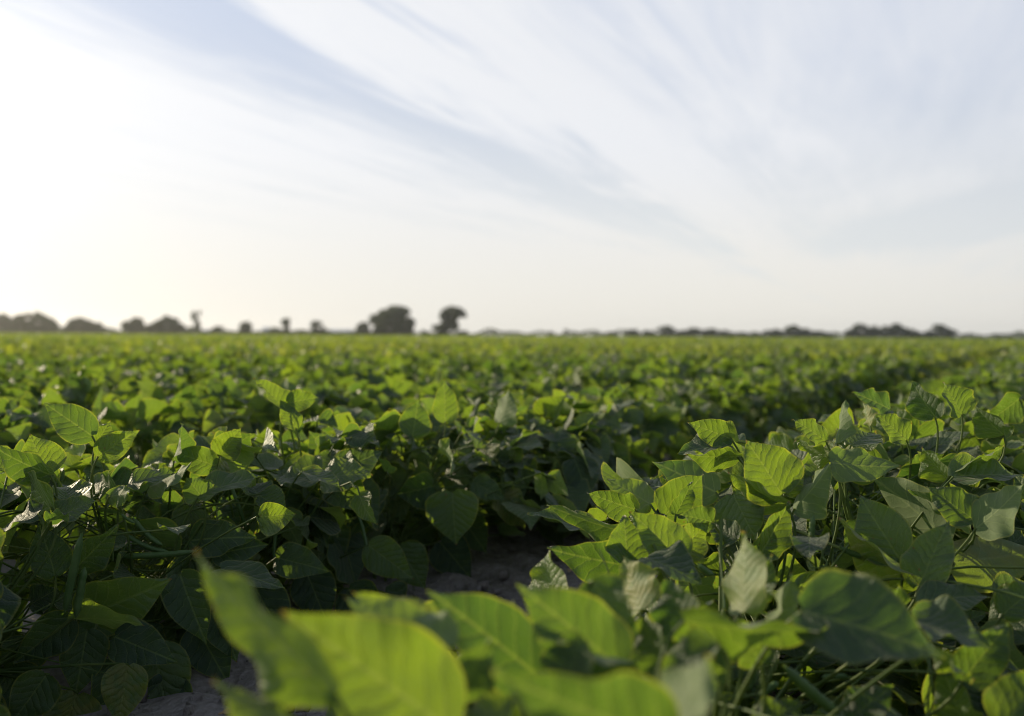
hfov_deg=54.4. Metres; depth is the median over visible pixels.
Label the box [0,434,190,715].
bean plant
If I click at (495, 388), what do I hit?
bean plant
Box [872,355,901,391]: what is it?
bean plant
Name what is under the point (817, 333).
tree
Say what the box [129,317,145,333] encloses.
tree
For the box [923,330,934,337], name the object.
tree
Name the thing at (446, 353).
bean plant
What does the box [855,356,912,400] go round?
bean plant
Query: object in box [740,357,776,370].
bean plant
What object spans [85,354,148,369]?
bean plant
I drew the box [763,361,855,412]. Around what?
bean plant
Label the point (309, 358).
bean plant
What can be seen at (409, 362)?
bean plant
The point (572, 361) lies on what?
bean plant
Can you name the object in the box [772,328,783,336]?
tree
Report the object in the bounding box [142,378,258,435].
bean plant
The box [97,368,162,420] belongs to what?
bean plant
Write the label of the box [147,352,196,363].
bean plant
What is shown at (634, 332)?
tree
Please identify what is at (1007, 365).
bean plant
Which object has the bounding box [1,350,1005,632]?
ground
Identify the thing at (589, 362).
bean plant
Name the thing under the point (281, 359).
bean plant
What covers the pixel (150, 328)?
tree
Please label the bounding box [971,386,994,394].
bean plant
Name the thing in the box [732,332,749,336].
tree
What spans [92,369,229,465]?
bean plant
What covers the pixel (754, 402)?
bean plant
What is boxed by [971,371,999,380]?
bean plant
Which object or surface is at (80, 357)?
bean plant
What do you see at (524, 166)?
sky
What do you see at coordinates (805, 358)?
bean plant
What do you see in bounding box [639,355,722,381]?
bean plant
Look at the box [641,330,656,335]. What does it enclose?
tree
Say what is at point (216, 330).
bush
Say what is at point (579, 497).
bean plant
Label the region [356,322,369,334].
tree
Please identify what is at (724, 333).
tree
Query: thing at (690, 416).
bean plant
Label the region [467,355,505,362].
bean plant
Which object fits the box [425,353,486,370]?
bean plant
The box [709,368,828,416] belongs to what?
bean plant
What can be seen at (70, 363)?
bean plant
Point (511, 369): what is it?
bean plant
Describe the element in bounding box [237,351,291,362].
bean plant
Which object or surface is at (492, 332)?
bush
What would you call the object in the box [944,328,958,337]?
tree
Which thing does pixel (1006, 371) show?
bean plant
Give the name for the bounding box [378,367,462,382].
bean plant
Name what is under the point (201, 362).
bean plant
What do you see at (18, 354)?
bean plant
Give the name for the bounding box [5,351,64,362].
bean plant
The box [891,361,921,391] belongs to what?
bean plant
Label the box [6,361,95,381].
bean plant
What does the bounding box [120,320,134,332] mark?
tree
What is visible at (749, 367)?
bean plant
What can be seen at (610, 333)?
tree
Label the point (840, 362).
bean plant
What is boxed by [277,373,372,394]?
bean plant
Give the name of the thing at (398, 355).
bean plant
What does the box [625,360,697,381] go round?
bean plant
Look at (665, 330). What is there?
tree
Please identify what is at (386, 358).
bean plant
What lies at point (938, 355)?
bean rows
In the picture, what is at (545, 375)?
bean plant
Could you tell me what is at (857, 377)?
bean plant
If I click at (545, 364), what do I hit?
bean plant
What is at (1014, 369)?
bean plant
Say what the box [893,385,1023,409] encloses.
bean plant
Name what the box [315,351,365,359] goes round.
bean plant
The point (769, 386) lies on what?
bean plant
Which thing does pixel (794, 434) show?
bean plant
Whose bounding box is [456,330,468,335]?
bush
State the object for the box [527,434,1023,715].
bean plant
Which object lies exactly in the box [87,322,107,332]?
tree
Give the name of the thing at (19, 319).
tree
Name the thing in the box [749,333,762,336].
tree
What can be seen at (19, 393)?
bean plant
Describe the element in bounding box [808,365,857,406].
bean plant
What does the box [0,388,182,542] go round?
bean plant
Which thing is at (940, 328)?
tree
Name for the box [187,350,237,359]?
bean plant
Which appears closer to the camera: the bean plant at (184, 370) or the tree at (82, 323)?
the bean plant at (184, 370)
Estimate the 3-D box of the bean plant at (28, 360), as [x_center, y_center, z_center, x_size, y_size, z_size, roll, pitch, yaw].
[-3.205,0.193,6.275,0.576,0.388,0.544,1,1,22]
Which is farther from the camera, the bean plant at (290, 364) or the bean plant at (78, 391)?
the bean plant at (290, 364)
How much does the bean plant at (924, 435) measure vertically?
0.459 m
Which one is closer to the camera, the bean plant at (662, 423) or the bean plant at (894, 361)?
the bean plant at (662, 423)
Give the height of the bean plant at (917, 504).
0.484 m
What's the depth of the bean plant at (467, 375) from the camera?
5.54 m
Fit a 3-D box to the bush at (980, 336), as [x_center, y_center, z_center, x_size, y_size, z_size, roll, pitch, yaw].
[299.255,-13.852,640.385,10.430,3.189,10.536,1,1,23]
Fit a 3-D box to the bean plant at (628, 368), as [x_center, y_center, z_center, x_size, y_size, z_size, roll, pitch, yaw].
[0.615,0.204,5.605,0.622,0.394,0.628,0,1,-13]
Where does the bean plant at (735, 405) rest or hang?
on the furrow ground at (494, 559)
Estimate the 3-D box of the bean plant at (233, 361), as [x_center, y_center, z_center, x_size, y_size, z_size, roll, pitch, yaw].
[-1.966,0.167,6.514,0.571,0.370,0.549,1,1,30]
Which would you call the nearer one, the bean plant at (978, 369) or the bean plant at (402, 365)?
the bean plant at (978, 369)
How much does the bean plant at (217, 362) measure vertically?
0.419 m
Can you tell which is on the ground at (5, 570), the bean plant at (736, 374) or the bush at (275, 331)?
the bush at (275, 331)
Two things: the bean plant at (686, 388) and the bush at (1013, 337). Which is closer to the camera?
the bean plant at (686, 388)
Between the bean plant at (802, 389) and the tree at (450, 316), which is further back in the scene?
the tree at (450, 316)
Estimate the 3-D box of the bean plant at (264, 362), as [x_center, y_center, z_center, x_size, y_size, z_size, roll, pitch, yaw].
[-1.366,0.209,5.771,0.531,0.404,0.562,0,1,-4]
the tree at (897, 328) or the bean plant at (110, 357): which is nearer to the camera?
the bean plant at (110, 357)
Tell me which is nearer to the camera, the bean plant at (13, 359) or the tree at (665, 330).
the bean plant at (13, 359)
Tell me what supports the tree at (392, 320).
on the ground at (5, 570)
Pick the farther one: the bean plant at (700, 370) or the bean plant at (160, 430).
the bean plant at (700, 370)
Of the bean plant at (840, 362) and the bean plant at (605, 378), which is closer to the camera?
the bean plant at (605, 378)
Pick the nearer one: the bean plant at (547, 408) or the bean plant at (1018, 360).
the bean plant at (547, 408)
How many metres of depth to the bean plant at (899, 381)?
8.06 m
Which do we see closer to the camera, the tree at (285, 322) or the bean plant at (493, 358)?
the bean plant at (493, 358)
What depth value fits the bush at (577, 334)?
637.33 m
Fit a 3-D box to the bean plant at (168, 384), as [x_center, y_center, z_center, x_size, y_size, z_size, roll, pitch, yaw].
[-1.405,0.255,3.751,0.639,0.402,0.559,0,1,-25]
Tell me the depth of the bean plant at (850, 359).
6.44 m
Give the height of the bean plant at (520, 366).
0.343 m
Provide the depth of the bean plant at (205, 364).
6.29 m
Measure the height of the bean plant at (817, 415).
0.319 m
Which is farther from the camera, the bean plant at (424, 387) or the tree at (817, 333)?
the tree at (817, 333)
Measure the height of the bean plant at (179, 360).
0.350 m
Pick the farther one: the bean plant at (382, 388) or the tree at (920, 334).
the tree at (920, 334)
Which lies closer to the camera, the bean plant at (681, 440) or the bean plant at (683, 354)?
the bean plant at (681, 440)
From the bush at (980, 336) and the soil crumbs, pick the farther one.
the bush at (980, 336)
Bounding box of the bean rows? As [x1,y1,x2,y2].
[0,333,1023,380]
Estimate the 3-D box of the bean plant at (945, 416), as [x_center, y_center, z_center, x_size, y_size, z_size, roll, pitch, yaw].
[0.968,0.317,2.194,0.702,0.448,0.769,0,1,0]
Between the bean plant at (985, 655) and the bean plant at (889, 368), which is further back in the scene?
the bean plant at (889, 368)
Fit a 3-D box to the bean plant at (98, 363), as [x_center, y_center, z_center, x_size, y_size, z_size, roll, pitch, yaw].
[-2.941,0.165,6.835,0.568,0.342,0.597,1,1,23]
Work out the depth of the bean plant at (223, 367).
5.21 m
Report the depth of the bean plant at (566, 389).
4.43 m
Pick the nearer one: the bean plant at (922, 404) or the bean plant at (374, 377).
the bean plant at (922, 404)
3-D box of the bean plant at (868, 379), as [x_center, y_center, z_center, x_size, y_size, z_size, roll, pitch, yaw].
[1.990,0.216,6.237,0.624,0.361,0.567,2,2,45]
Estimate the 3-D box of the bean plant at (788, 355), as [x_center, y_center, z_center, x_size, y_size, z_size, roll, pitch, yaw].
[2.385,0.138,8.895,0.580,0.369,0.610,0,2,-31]
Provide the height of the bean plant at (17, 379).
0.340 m
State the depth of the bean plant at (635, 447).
2.62 m
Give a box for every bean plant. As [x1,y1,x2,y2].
[0,349,13,356]
[0,356,19,363]
[0,363,47,380]
[0,367,126,433]
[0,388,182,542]
[0,403,317,704]
[0,414,119,550]
[0,417,33,448]
[0,427,382,643]
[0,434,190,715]
[0,479,135,706]
[1,350,49,358]
[1,387,44,434]
[3,369,64,381]
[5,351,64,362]
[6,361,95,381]
[9,361,35,371]
[11,375,28,385]
[13,360,114,388]
[15,366,189,462]
[20,354,68,366]
[20,358,39,364]
[33,358,94,374]
[40,357,93,371]
[45,360,75,373]
[52,366,153,421]
[57,357,126,369]
[67,371,179,421]
[67,378,418,630]
[67,408,226,533]
[76,355,118,362]
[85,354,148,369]
[91,377,288,467]
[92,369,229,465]
[94,361,169,377]
[96,354,125,362]
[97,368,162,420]
[101,350,155,360]
[122,359,194,384]
[124,361,220,421]
[128,351,195,366]
[136,378,326,468]
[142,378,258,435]
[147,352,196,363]
[153,363,210,376]
[159,361,253,386]
[169,355,240,369]
[174,350,213,361]
[186,363,264,386]
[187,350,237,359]
[192,356,260,370]
[194,355,204,363]
[194,550,827,715]
[195,367,310,432]
[209,379,591,589]
[210,358,280,378]
[215,380,383,447]
[221,356,276,370]
[231,359,313,374]
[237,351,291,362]
[250,356,305,367]
[254,376,420,455]
[259,373,334,386]
[265,355,312,361]
[266,357,385,391]
[269,357,314,370]
[270,360,338,369]
[277,354,351,373]
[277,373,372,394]
[294,355,338,368]
[297,377,418,432]
[299,353,339,359]
[306,389,608,553]
[311,356,371,364]
[311,358,414,383]
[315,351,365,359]
[326,375,472,405]
[339,354,383,363]
[343,370,430,384]
[349,355,398,370]
[356,364,444,381]
[364,362,411,370]
[368,402,610,547]
[371,353,415,361]
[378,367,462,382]
[381,356,466,372]
[383,389,643,545]
[384,354,427,363]
[385,349,440,361]
[386,375,489,406]
[389,391,659,514]
[395,352,434,359]
[398,386,483,403]
[401,360,445,369]
[401,370,483,397]
[416,350,476,358]
[417,357,474,372]
[422,371,529,397]
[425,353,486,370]
[425,358,520,380]
[430,364,505,384]
[431,354,482,368]
[444,352,485,360]
[448,511,1023,715]
[451,371,580,397]
[455,375,553,396]
[463,530,1023,715]
[466,356,508,366]
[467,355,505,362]
[479,372,583,398]
[480,359,553,373]
[480,389,643,439]
[481,362,551,383]
[490,353,536,365]
[494,356,578,372]
[502,350,560,362]
[508,360,570,381]
[522,366,615,398]
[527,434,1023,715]
[532,400,681,469]
[538,363,590,370]
[541,377,724,461]
[547,360,649,391]
[554,356,610,370]
[555,372,621,388]
[561,360,670,397]
[575,353,635,369]
[577,359,618,369]
[577,387,688,476]
[579,384,715,459]
[583,354,642,365]
[586,359,654,390]
[587,400,1023,715]
[607,378,755,459]
[609,351,669,363]
[616,364,681,391]
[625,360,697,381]
[634,382,762,442]
[637,352,684,368]
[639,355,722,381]
[650,381,1023,672]
[653,360,712,381]
[655,351,703,362]
[660,353,699,364]
[660,374,776,443]
[667,379,798,431]
[683,392,1023,570]
[685,352,753,373]
[689,358,757,373]
[695,367,743,377]
[696,370,813,433]
[702,355,774,368]
[703,372,789,437]
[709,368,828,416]
[712,366,731,380]
[731,372,839,431]
[731,388,1023,623]
[739,356,775,372]
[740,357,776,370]
[741,356,790,362]
[741,376,821,437]
[745,362,845,414]
[755,350,810,362]
[760,363,835,414]
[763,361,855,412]
[765,353,803,362]
[784,356,889,407]
[784,361,868,412]
[786,416,1023,551]
[795,359,896,393]
[802,401,1023,494]
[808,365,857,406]
[816,360,889,403]
[818,364,876,416]
[822,355,899,395]
[836,353,906,396]
[837,355,903,398]
[841,361,877,401]
[852,405,966,451]
[853,369,897,403]
[854,395,986,422]
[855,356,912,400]
[858,357,905,392]
[859,381,995,414]
[866,354,928,380]
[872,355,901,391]
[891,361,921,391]
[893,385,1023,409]
[900,368,1023,403]
[902,397,1023,410]
[908,375,1023,399]
[937,363,1023,377]
[939,367,1023,386]
[942,375,1023,400]
[957,362,1023,378]
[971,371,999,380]
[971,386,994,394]
[975,357,1023,365]
[994,367,1006,377]
[997,364,1023,370]
[999,368,1016,379]
[1002,366,1022,378]
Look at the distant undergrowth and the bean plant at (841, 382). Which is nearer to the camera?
the bean plant at (841, 382)
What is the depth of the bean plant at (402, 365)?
6.71 m
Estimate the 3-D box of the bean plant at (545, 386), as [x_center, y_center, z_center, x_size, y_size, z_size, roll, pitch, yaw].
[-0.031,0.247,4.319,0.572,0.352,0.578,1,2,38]
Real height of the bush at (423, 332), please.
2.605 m
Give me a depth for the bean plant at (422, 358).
8.60 m
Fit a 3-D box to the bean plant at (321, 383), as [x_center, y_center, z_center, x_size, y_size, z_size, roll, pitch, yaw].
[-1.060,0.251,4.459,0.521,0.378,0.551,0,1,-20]
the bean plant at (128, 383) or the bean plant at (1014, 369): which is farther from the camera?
the bean plant at (1014, 369)
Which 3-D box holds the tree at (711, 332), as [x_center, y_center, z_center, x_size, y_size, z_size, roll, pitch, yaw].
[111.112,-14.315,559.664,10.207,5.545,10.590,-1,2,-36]
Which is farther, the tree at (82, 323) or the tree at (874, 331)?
the tree at (874, 331)
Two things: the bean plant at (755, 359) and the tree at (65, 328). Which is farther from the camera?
the tree at (65, 328)
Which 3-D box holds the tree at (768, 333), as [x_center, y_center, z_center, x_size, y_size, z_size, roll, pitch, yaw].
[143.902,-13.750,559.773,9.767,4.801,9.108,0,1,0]
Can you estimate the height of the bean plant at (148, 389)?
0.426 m
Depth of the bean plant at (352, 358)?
7.89 m
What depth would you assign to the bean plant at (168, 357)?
7.29 m
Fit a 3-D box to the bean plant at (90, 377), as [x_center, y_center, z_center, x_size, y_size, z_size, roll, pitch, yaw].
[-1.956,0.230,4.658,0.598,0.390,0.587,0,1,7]
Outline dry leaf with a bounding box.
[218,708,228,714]
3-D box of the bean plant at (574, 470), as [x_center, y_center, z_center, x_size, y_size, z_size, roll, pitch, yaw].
[-0.147,0.279,2.170,0.748,0.434,0.670,0,1,0]
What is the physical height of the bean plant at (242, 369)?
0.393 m
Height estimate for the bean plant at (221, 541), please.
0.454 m
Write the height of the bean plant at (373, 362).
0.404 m
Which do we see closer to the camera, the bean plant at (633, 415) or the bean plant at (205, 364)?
the bean plant at (633, 415)
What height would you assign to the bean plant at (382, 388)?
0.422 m
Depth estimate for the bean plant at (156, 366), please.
5.83 m
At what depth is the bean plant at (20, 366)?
5.26 m
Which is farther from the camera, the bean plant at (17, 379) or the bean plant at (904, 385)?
the bean plant at (17, 379)
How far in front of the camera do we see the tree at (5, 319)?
328.32 m
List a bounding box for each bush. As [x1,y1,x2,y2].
[209,326,235,333]
[268,329,283,333]
[420,330,431,334]
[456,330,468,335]
[485,330,498,334]
[505,332,520,335]
[570,332,584,335]
[956,333,968,337]
[969,334,984,337]
[991,333,1005,337]
[1004,334,1022,338]
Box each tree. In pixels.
[0,313,16,332]
[5,313,31,332]
[21,311,50,332]
[41,318,59,332]
[62,322,76,332]
[67,317,93,332]
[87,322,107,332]
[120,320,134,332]
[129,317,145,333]
[145,322,159,333]
[153,315,183,333]
[174,323,185,333]
[191,310,200,333]
[238,321,252,333]
[280,318,290,333]
[310,320,325,334]
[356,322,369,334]
[368,305,415,334]
[435,305,466,334]
[603,331,618,335]
[621,329,640,335]
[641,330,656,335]
[654,325,675,336]
[674,329,689,336]
[687,327,703,336]
[701,328,718,336]
[717,330,733,336]
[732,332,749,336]
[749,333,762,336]
[761,330,776,336]
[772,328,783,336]
[783,324,801,336]
[801,327,815,336]
[812,330,826,336]
[823,332,835,337]
[844,329,860,337]
[852,323,868,337]
[866,325,883,337]
[878,325,893,337]
[889,323,907,337]
[902,328,917,337]
[914,332,924,337]
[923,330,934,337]
[931,324,947,337]
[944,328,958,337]
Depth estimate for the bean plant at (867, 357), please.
7.54 m
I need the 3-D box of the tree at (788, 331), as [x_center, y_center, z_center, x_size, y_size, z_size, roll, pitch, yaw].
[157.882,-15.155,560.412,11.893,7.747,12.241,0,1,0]
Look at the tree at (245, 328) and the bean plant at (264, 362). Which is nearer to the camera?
the bean plant at (264, 362)
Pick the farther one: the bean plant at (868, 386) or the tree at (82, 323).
the tree at (82, 323)
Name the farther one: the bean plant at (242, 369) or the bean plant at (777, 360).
the bean plant at (777, 360)
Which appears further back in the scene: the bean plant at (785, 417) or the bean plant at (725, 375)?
the bean plant at (725, 375)
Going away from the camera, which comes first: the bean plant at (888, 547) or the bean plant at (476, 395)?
the bean plant at (888, 547)
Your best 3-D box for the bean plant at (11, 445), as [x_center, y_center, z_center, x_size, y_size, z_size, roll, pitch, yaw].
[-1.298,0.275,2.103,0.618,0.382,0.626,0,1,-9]
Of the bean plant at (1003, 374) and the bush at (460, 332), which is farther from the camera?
the bush at (460, 332)
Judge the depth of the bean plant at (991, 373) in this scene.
4.02 m
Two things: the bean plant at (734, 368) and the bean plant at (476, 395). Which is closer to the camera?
the bean plant at (476, 395)
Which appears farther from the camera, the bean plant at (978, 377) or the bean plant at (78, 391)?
the bean plant at (978, 377)
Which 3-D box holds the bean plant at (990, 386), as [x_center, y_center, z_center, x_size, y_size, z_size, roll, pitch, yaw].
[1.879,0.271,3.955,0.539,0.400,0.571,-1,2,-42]
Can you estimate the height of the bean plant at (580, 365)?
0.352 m
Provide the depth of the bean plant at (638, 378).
5.07 m
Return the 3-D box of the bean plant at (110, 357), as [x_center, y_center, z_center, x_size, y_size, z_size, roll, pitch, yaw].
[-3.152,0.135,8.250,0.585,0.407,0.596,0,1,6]
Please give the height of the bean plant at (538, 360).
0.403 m
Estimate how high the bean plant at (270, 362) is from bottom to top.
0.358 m
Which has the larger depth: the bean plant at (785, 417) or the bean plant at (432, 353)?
the bean plant at (432, 353)
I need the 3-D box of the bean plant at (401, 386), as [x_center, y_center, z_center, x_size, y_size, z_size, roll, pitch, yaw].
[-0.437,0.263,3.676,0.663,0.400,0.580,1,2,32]
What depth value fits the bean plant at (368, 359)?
7.85 m
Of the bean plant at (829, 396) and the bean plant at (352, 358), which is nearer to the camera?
the bean plant at (829, 396)
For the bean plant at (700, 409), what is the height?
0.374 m
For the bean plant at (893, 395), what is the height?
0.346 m
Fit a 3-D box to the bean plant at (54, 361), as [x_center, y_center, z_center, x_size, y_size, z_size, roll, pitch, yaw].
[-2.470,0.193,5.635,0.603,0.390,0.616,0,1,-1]
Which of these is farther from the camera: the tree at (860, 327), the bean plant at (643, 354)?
the tree at (860, 327)
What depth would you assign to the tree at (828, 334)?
557.42 m
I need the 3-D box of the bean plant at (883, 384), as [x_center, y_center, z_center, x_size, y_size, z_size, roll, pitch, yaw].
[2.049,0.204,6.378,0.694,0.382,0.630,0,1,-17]
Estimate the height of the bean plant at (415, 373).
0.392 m
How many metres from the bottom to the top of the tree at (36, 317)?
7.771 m
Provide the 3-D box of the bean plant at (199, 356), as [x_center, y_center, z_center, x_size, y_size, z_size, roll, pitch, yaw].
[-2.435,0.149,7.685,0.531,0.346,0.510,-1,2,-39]
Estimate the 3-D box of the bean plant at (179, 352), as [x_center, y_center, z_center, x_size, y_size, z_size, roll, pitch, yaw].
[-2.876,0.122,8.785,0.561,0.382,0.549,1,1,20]
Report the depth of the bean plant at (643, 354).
8.17 m
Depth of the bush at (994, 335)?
636.01 m
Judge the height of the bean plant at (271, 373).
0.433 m
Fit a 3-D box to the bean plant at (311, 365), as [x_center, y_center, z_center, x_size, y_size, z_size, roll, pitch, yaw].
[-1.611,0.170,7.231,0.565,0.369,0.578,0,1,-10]
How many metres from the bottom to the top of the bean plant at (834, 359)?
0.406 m
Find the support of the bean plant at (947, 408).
on the furrow ground at (494, 559)
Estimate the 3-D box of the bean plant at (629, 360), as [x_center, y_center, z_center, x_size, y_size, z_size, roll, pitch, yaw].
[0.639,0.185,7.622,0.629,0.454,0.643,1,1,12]
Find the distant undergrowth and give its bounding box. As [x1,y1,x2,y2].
[55,326,1023,338]
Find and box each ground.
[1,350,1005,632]
[4,401,897,715]
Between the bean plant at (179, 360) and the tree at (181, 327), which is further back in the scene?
the tree at (181, 327)
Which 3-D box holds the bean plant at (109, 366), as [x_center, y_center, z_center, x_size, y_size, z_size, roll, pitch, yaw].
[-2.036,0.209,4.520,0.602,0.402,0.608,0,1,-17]
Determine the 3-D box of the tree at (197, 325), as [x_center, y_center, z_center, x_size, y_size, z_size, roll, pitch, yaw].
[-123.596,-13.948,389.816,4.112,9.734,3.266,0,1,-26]
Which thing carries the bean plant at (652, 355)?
on the ground at (5, 570)
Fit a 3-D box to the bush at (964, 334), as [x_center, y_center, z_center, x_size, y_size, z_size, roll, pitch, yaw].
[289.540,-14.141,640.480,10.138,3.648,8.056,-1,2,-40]
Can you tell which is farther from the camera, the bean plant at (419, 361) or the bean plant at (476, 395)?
the bean plant at (419, 361)
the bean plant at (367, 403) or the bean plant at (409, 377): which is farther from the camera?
the bean plant at (409, 377)
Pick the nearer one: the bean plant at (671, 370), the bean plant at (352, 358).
the bean plant at (671, 370)
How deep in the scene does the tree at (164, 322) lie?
352.45 m
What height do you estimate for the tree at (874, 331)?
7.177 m
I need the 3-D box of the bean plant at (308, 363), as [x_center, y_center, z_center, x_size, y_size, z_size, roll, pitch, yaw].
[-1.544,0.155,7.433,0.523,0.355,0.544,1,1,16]
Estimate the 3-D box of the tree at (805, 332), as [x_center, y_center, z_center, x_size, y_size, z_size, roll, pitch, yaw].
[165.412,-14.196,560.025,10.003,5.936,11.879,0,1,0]
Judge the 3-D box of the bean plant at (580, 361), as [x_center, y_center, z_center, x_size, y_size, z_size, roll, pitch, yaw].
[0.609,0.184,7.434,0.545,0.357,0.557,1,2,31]
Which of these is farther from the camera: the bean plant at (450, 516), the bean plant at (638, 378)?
the bean plant at (638, 378)
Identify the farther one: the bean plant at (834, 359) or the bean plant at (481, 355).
the bean plant at (481, 355)
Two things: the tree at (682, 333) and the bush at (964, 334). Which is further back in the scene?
the bush at (964, 334)
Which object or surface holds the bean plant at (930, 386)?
on the furrow ground at (494, 559)
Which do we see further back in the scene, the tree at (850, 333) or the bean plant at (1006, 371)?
the tree at (850, 333)
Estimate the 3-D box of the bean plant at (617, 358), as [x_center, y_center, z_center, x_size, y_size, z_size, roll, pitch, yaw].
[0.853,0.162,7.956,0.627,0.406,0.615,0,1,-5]
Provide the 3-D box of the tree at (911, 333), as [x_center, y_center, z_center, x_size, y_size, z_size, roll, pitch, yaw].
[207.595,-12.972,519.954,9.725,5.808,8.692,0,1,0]
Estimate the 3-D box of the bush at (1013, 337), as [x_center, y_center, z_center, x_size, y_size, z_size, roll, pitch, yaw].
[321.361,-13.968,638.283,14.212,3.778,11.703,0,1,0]
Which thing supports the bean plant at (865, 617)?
on the furrow ground at (494, 559)
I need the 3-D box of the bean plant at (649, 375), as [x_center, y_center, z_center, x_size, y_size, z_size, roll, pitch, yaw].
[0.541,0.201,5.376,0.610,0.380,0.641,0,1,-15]
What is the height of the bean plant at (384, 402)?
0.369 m
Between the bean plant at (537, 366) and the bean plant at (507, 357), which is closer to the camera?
the bean plant at (537, 366)
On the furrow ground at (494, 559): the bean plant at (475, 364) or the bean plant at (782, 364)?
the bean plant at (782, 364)
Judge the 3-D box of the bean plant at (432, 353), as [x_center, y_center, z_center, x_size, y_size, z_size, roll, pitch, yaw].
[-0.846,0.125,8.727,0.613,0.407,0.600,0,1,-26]
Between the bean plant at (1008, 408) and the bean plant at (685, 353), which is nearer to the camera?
the bean plant at (1008, 408)
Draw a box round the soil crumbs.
[89,435,799,715]
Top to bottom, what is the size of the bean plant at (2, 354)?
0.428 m
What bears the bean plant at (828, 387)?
on the furrow ground at (494, 559)
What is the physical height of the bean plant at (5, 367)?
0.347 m
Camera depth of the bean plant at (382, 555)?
1.72 m
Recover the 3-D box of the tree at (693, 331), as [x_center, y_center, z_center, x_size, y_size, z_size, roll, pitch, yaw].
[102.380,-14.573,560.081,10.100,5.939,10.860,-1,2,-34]
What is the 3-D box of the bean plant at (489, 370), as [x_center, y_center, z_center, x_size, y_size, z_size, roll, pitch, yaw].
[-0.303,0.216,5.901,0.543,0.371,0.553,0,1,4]
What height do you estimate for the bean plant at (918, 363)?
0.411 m
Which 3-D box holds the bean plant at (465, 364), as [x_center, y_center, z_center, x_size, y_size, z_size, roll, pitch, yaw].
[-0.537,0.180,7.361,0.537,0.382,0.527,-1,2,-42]
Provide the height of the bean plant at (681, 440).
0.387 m
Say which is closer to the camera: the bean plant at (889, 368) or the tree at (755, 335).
the bean plant at (889, 368)
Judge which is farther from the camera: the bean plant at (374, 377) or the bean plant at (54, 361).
the bean plant at (54, 361)
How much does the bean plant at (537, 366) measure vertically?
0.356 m
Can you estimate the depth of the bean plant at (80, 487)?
1.36 m
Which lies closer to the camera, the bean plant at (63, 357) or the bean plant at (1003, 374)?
the bean plant at (1003, 374)
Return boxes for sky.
[0,0,1023,338]
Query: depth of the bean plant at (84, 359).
6.54 m
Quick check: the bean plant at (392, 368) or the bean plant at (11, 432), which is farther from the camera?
the bean plant at (392, 368)
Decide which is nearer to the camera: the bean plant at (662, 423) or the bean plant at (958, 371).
the bean plant at (662, 423)
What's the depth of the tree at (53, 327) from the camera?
328.48 m
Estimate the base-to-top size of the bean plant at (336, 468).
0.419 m
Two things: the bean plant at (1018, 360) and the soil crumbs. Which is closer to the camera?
the soil crumbs
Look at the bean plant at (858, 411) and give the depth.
2.73 m
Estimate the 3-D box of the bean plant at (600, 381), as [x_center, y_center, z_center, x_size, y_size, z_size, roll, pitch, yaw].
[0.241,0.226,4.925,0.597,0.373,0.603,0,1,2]
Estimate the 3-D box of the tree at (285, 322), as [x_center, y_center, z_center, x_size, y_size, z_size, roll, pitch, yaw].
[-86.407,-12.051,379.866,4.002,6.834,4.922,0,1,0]
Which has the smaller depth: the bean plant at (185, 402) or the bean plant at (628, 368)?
the bean plant at (185, 402)
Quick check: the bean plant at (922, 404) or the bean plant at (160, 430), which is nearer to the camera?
the bean plant at (922, 404)
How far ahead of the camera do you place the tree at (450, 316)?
378.41 m
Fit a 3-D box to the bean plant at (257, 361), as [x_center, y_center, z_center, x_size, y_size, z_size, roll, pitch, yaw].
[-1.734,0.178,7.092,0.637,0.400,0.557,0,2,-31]
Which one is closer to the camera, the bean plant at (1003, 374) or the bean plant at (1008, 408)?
the bean plant at (1008, 408)
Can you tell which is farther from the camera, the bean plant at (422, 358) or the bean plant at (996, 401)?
the bean plant at (422, 358)
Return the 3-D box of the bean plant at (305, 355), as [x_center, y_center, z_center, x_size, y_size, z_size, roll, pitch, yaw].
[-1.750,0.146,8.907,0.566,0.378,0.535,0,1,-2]
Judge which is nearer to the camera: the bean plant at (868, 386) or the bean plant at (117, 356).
the bean plant at (868, 386)
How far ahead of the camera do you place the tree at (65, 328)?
343.37 m
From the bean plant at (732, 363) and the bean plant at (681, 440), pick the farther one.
the bean plant at (732, 363)
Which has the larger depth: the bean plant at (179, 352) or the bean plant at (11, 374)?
the bean plant at (179, 352)
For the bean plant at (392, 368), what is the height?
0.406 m
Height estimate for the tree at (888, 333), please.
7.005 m
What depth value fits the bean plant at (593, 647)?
0.55 m
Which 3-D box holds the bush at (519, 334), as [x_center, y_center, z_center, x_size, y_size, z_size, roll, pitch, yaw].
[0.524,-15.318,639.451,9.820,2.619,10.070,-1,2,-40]
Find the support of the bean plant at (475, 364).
on the ground at (5, 570)
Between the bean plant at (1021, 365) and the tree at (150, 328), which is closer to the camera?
the bean plant at (1021, 365)
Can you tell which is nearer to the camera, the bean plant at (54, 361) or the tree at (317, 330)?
the bean plant at (54, 361)
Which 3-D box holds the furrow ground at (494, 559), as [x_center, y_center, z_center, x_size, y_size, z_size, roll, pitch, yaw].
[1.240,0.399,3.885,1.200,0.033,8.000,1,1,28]
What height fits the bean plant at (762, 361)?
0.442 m

